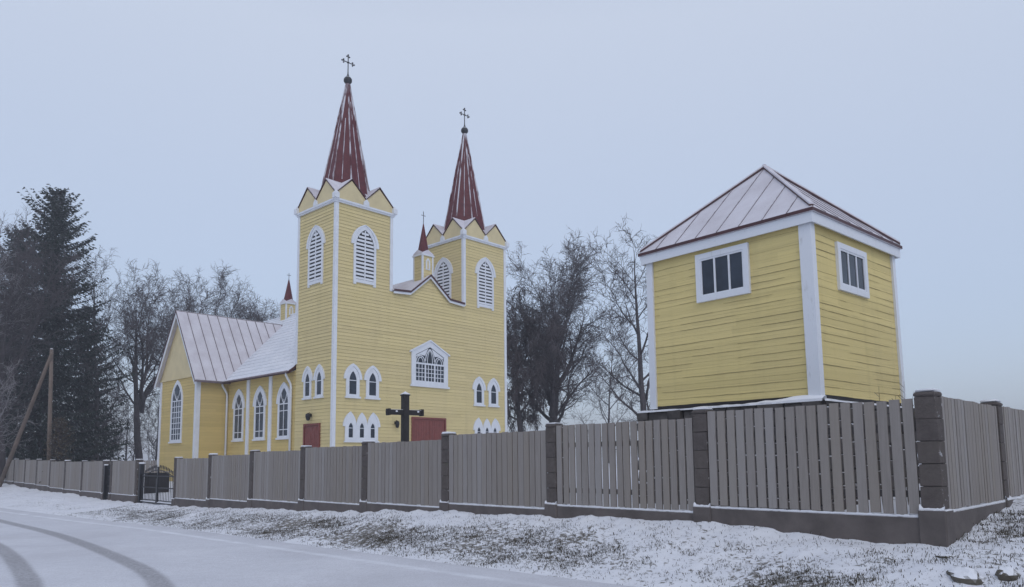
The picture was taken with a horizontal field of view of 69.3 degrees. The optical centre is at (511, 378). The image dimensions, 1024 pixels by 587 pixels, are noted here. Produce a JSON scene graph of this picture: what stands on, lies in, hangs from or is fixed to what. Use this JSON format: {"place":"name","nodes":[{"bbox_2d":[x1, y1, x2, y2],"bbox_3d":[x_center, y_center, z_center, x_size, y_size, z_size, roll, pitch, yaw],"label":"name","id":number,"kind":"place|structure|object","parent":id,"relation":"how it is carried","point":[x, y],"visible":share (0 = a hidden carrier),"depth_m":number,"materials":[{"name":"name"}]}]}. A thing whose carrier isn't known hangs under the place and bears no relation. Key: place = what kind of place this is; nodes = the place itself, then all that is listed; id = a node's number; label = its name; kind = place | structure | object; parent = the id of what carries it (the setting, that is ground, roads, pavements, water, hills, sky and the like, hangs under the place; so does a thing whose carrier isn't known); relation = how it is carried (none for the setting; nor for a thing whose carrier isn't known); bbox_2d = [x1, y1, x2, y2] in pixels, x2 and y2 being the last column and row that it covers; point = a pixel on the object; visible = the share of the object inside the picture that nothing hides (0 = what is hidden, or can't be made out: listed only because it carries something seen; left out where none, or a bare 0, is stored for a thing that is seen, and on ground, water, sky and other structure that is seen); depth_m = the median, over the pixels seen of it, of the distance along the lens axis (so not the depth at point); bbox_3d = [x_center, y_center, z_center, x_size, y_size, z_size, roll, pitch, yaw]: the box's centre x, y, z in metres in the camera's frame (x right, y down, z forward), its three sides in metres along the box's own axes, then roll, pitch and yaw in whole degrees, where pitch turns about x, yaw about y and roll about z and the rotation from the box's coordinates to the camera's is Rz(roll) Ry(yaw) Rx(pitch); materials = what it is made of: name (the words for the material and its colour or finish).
{"place":"outdoors","nodes":[
{"label":"outdoors","id":0,"kind":"place"},
{"bbox_2d":[0,508,632,586],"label":"road","id":1,"kind":"structure","parent":0,"point":[42,550],"depth_m":12.94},
{"bbox_2d":[0,454,1023,586],"bbox_3d":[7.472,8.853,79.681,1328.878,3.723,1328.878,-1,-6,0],"label":"ground","id":2,"kind":"structure","parent":0,"point":[13,497],"depth_m":11.52,"materials":[{"name":"white snow"}]},
{"bbox_2d":[0,245,48,452],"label":"frosted tree","id":3,"kind":"object","parent":2,"relation":"on","point":[9,369],"visible":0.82,"depth_m":51.88,"materials":[{"name":"plant"}]},
{"bbox_2d":[0,352,53,486],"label":"leaning pole","id":4,"kind":"object","parent":2,"relation":"on","point":[19,435],"visible":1,"depth_m":48.94,"materials":[{"name":"brown wood"}]},
{"bbox_2d":[0,226,70,457],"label":"spruce","id":5,"kind":"object","parent":2,"relation":"on","point":[20,376],"visible":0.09,"depth_m":66.52,"materials":[{"name":"green plant"}]},
{"bbox_2d":[46,348,53,459],"bbox_3d":[-29.647,2.557,47.537,0.537,9.080,0.257,-1,-6,0],"label":"utility pole","id":6,"kind":"object","parent":2,"relation":"on","point":[50,394],"visible":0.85,"depth_m":47.56,"materials":[{"name":"brown wood"}]},
{"bbox_2d":[0,204,101,477],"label":"bare tree","id":7,"kind":"object","parent":2,"relation":"on","point":[6,309],"visible":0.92,"depth_m":53.72,"materials":[{"name":"grey plant"}]},
{"bbox_2d":[3,459,109,499],"bbox_3d":[-29.304,6.132,45.900,0.325,2.603,28.800,5,-9,-43],"label":"slat fence","id":8,"kind":"object","parent":2,"relation":"on","point":[84,478],"visible":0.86,"depth_m":41.63,"materials":[{"name":"wood"},{"name":"concrete"},{"name":"snow"}]},
{"bbox_2d":[39,417,76,482],"bbox_3d":[-28.057,4.692,45.825,2.300,4.621,2.071,-1,-6,0],"label":"conifer shrub","id":9,"kind":"object","parent":2,"relation":"on","point":[57,447],"visible":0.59,"depth_m":45.83,"materials":[{"name":"green plant"}]},
{"bbox_2d":[0,184,135,461],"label":"spruce","id":10,"kind":"object","parent":2,"relation":"on","point":[58,225],"visible":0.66,"depth_m":60.47,"materials":[{"name":"green plant"}]},
{"bbox_2d":[61,304,126,461],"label":"spruce","id":11,"kind":"object","parent":2,"relation":"on","point":[110,430],"visible":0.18,"depth_m":68.28,"materials":[{"name":"green plant"}]},
{"bbox_2d":[93,405,116,460],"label":"sapling","id":12,"kind":"object","parent":2,"relation":"on","point":[107,430],"visible":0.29,"depth_m":68.78,"materials":[{"name":"grey plant"}]},
{"bbox_2d":[56,245,155,460],"bbox_3d":[-36.048,-1.731,64.050,6.920,20.096,7.969,-6,-8,40],"label":"bare tree","id":13,"kind":"object","parent":2,"relation":"on","point":[97,391],"visible":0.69,"depth_m":64.39,"materials":[{"name":"grey plant"}]},
{"bbox_2d":[103,464,109,499],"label":"fence post","id":14,"kind":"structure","parent":2,"relation":"on","point":[106,480],"depth_m":35.33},
{"bbox_2d":[89,377,125,459],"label":"sapling","id":15,"kind":"object","parent":2,"relation":"on","point":[111,405],"visible":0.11,"depth_m":88.23,"materials":[{"name":"grey plant"}]},
{"bbox_2d":[103,390,132,459],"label":"sapling","id":16,"kind":"object","parent":2,"relation":"on","point":[121,422],"visible":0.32,"depth_m":78.26,"materials":[{"name":"grey plant"}]},
{"bbox_2d":[91,460,156,470],"bbox_3d":[-26.019,6.679,55.207,10.100,1.282,0.230,0,-6,-7],"label":"slat fence","id":17,"kind":"object","parent":2,"relation":"on","point":[148,464],"visible":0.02,"depth_m":55.04,"materials":[{"name":"wood"}]},
{"bbox_2d":[108,459,143,502],"bbox_3d":[-17.409,4.788,33.342,0.326,2.297,4.003,5,-9,-43],"label":"slat fence","id":18,"kind":"object","parent":2,"relation":"on","point":[124,477],"visible":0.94,"depth_m":33.12,"materials":[{"name":"wood"}]},
{"bbox_2d":[111,402,140,460],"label":"sapling","id":19,"kind":"object","parent":2,"relation":"on","point":[123,415],"visible":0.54,"depth_m":71.74,"materials":[{"name":"plant"}]},
{"bbox_2d":[112,389,149,460],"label":"sapling","id":20,"kind":"object","parent":2,"relation":"on","point":[126,459],"visible":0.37,"depth_m":79.84,"materials":[{"name":"grey plant"}]},
{"bbox_2d":[121,409,149,460],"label":"sapling","id":21,"kind":"object","parent":2,"relation":"on","point":[135,424],"visible":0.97,"depth_m":67.66,"materials":[{"name":"grey plant"}]},
{"bbox_2d":[139,397,158,461],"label":"sapling","id":22,"kind":"object","parent":2,"relation":"on","point":[147,411],"visible":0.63,"depth_m":74.69,"materials":[{"name":"grey plant"}]},
{"bbox_2d":[141,388,158,467],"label":"sapling","id":23,"kind":"object","parent":2,"relation":"on","point":[151,437],"visible":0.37,"depth_m":82.05,"materials":[{"name":"grey plant"}]},
{"bbox_2d":[88,259,212,459],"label":"bare tree","id":24,"kind":"object","parent":2,"relation":"on","point":[140,396],"visible":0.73,"depth_m":70.10,"materials":[{"name":"grey plant"}]},
{"bbox_2d":[146,392,159,445],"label":"sapling","id":25,"kind":"object","parent":2,"relation":"on","point":[152,418],"visible":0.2,"depth_m":89.56,"materials":[{"name":"plant"}]},
{"bbox_2d":[137,462,172,504],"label":"double gate","id":26,"kind":"structure","parent":2,"relation":"on","point":[141,487],"depth_m":30.57,"materials":[{"name":"black metal"}]},
{"bbox_2d":[144,471,170,493],"bbox_3d":[-17.793,5.340,37.158,1.240,1.359,0.480,0,-6,-9],"label":"bench","id":27,"kind":"object","parent":2,"relation":"on","point":[148,479],"visible":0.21,"depth_m":37.03,"materials":[{"name":"brown wood"}]},
{"bbox_2d":[140,275,268,353],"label":"bare tree","id":28,"kind":"object","parent":2,"relation":"on","point":[167,308],"visible":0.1,"depth_m":81.66,"materials":[{"name":"grey plant"}]},
{"bbox_2d":[164,258,264,338],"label":"bare tree","id":29,"kind":"object","parent":2,"relation":"on","point":[221,299],"visible":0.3,"depth_m":80.01,"materials":[{"name":"grey plant"}]},
{"bbox_2d":[237,285,279,321],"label":"bare tree","id":30,"kind":"object","parent":2,"relation":"on","point":[251,309],"visible":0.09,"depth_m":84.41,"materials":[{"name":"grey plant"}]},
{"bbox_2d":[153,54,508,480],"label":"church","id":31,"kind":"structure","parent":2,"relation":"on","point":[350,345],"depth_m":40.09,"materials":[{"name":"yellow wood"}]},
{"bbox_2d":[168,380,182,442],"bbox_3d":[-19.674,1.932,43.434,1.720,3.704,0.125,-6,-9,43],"label":"window","id":32,"kind":"structure","parent":31,"relation":"in","point":[176,414],"depth_m":43.40,"materials":[{"name":"white paint"}]},
{"bbox_2d":[231,389,244,441],"bbox_3d":[-15.490,2.077,41.939,1.440,2.995,0.125,-6,-9,43],"label":"window","id":33,"kind":"structure","parent":31,"relation":"in","point":[238,405],"depth_m":41.92,"materials":[{"name":"white paint"}]},
{"bbox_2d":[252,386,266,440],"bbox_3d":[-13.730,1.879,40.290,1.440,2.995,0.125,-6,-9,43],"label":"window","id":34,"kind":"structure","parent":31,"relation":"in","point":[259,401],"depth_m":40.28,"materials":[{"name":"white paint"}]},
{"bbox_2d":[275,382,289,439],"bbox_3d":[-11.890,1.671,38.566,1.440,2.995,0.125,-6,-9,43],"label":"window","id":35,"kind":"structure","parent":31,"relation":"in","point":[283,396],"depth_m":38.58,"materials":[{"name":"white paint"}]},
{"bbox_2d":[302,366,312,399],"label":"window","id":36,"kind":"structure","parent":31,"relation":"in","point":[307,377],"depth_m":37.16,"materials":[{"name":"white paint"}]},
{"bbox_2d":[303,423,320,447],"bbox_3d":[-9.871,3.632,36.464,1.460,2.830,0.110,-6,-9,43],"label":"door","id":37,"kind":"structure","parent":31,"relation":"in","point":[311,434],"depth_m":36.50,"materials":[{"name":"red paint"}]},
{"bbox_2d":[313,364,324,398],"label":"window","id":38,"kind":"structure","parent":31,"relation":"in","point":[319,374],"depth_m":36.43,"materials":[{"name":"white paint"}]},
{"bbox_2d":[343,363,361,398],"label":"window","id":39,"kind":"structure","parent":31,"relation":"in","point":[352,374],"depth_m":36.43,"materials":[{"name":"white paint"}]},
{"bbox_2d":[343,411,379,442],"bbox_3d":[-7.417,2.404,36.591,0.120,1.510,2.200,-6,-9,43],"label":"window","id":40,"kind":"structure","parent":31,"relation":"in","point":[361,430],"depth_m":36.54,"materials":[{"name":"white paint"}]},
{"bbox_2d":[364,366,381,399],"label":"window","id":41,"kind":"structure","parent":31,"relation":"in","point":[372,376],"depth_m":37.28,"materials":[{"name":"white paint"}]},
{"bbox_2d":[411,417,445,440],"bbox_3d":[-4.439,3.713,39.618,0.110,3.250,2.380,-6,-9,43],"label":"door","id":42,"kind":"structure","parent":31,"relation":"in","point":[422,428],"depth_m":39.61,"materials":[{"name":"red paint"}]},
{"bbox_2d":[409,340,449,388],"bbox_3d":[-4.435,-0.803,40.137,0.150,2.600,2.800,-6,-9,43],"label":"window","id":43,"kind":"structure","parent":31,"relation":"in","point":[429,362],"depth_m":40.11,"materials":[{"name":"white paint"}]},
{"bbox_2d":[472,376,485,406],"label":"window","id":44,"kind":"structure","parent":31,"relation":"in","point":[478,386],"depth_m":42.68,"materials":[{"name":"white paint"}]},
{"bbox_2d":[473,418,500,433],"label":"window","id":45,"kind":"structure","parent":31,"relation":"in","point":[486,428],"depth_m":42.87,"materials":[{"name":"white paint"}]},
{"bbox_2d":[487,378,499,407],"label":"window","id":46,"kind":"structure","parent":31,"relation":"in","point":[493,387],"depth_m":43.52,"materials":[{"name":"white paint"}]},
{"bbox_2d":[386,391,423,441],"bbox_3d":[-3.456,2.081,23.919,1.387,3.350,0.250,4,-8,-35],"label":"wooden cross","id":47,"kind":"object","parent":2,"relation":"on","point":[404,412],"visible":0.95,"depth_m":23.92,"materials":[{"name":"brown wood"}]},
{"bbox_2d":[506,286,569,431],"bbox_3d":[0.196,-0.206,60.102,8.855,15.500,9.671,-1,-6,0],"label":"bare tree","id":48,"kind":"object","parent":2,"relation":"on","point":[532,370],"visible":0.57,"depth_m":59.58,"materials":[{"name":"grey plant"}]},
{"bbox_2d":[506,225,612,442],"bbox_3d":[4.544,-2.575,62.744,11.939,20.552,13.303,3,-7,-31],"label":"bare tree","id":49,"kind":"object","parent":2,"relation":"on","point":[563,323],"visible":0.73,"depth_m":61.22,"materials":[{"name":"grey plant"}]},
{"bbox_2d":[171,388,955,546],"bbox_3d":[-3.783,2.716,19.009,0.326,2.879,26.985,5,-9,-43],"label":"slat fence","id":50,"kind":"object","parent":2,"relation":"on","point":[516,471],"visible":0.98,"depth_m":12.41,"materials":[{"name":"weathered wood planks"},{"name":"concrete"},{"name":"snow"}]},
{"bbox_2d":[560,309,647,460],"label":"bare tree","id":51,"kind":"object","parent":2,"relation":"on","point":[604,397],"visible":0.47,"depth_m":86.36,"materials":[{"name":"grey plant"}]},
{"bbox_2d":[579,214,656,431],"bbox_3d":[12.570,-3.030,57.157,15.430,20.222,9.140,-1,-6,0],"label":"bare tree","id":52,"kind":"object","parent":2,"relation":"on","point":[642,394],"visible":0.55,"depth_m":56.74,"materials":[{"name":"grey plant"}]},
{"bbox_2d":[636,164,919,511],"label":"shed","id":53,"kind":"structure","parent":2,"relation":"on","point":[768,287],"depth_m":13.30,"materials":[{"name":"yellow wood"}]},
{"bbox_2d":[695,242,750,302],"bbox_3d":[3.848,-1.915,13.543,0.078,0.915,1.114,5,-8,-41],"label":"window","id":54,"kind":"structure","parent":53,"relation":"in","point":[722,273],"depth_m":13.51,"materials":[{"name":"white paint"}]},
{"bbox_2d":[834,241,869,298],"bbox_3d":[6.078,-1.924,13.248,1.159,0.855,0.083,5,-8,-41],"label":"window","id":55,"kind":"structure","parent":53,"relation":"in","point":[851,263],"depth_m":13.21,"materials":[{"name":"white paint"}]},
{"bbox_2d":[875,393,882,504],"bbox_3d":[5.771,1.105,11.520,0.343,1.959,0.278,1,-7,-17],"label":"dry weed","id":56,"kind":"object","parent":2,"relation":"on","point":[878,459],"visible":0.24,"depth_m":11.51,"materials":[{"name":"brown plant"}]},
{"bbox_2d":[892,383,914,504],"bbox_3d":[6.273,1.021,11.763,0.348,1.953,0.206,-4,-7,29],"label":"dry weed","id":57,"kind":"object","parent":2,"relation":"on","point":[905,457],"visible":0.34,"depth_m":11.71,"materials":[{"name":"brown plant"}]},
{"bbox_2d":[936,554,956,557],"bbox_3d":[5.106,2.099,8.684,0.114,0.076,0.272,4,-8,-36],"label":"boulder","id":58,"kind":"object","parent":2,"relation":"on","point":[944,555],"visible":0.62,"depth_m":8.68,"materials":[{"name":"stone"}]},
{"bbox_2d":[946,567,984,584],"bbox_3d":[4.829,2.124,7.865,0.321,0.236,0.556,-2,-6,15],"label":"boulder","id":59,"kind":"object","parent":2,"relation":"on","point":[968,575],"visible":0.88,"depth_m":7.73,"materials":[{"name":"stone"}]},
{"bbox_2d":[941,396,1023,539],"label":"slat fence","id":60,"kind":"object","parent":2,"relation":"on","point":[984,445],"visible":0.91,"depth_m":10.68,"materials":[{"name":"wood"},{"name":"concrete"},{"name":"snow"}]},
{"bbox_2d":[995,567,1019,580],"bbox_3d":[5.145,2.055,7.695,0.231,0.200,0.318,-5,-8,35],"label":"boulder","id":61,"kind":"object","parent":2,"relation":"on","point":[1006,573],"visible":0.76,"depth_m":7.61,"materials":[{"name":"stone"}]},
{"bbox_2d":[0,0,1023,459],"label":"sky","id":62,"kind":"structure","parent":0,"point":[191,134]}
]}

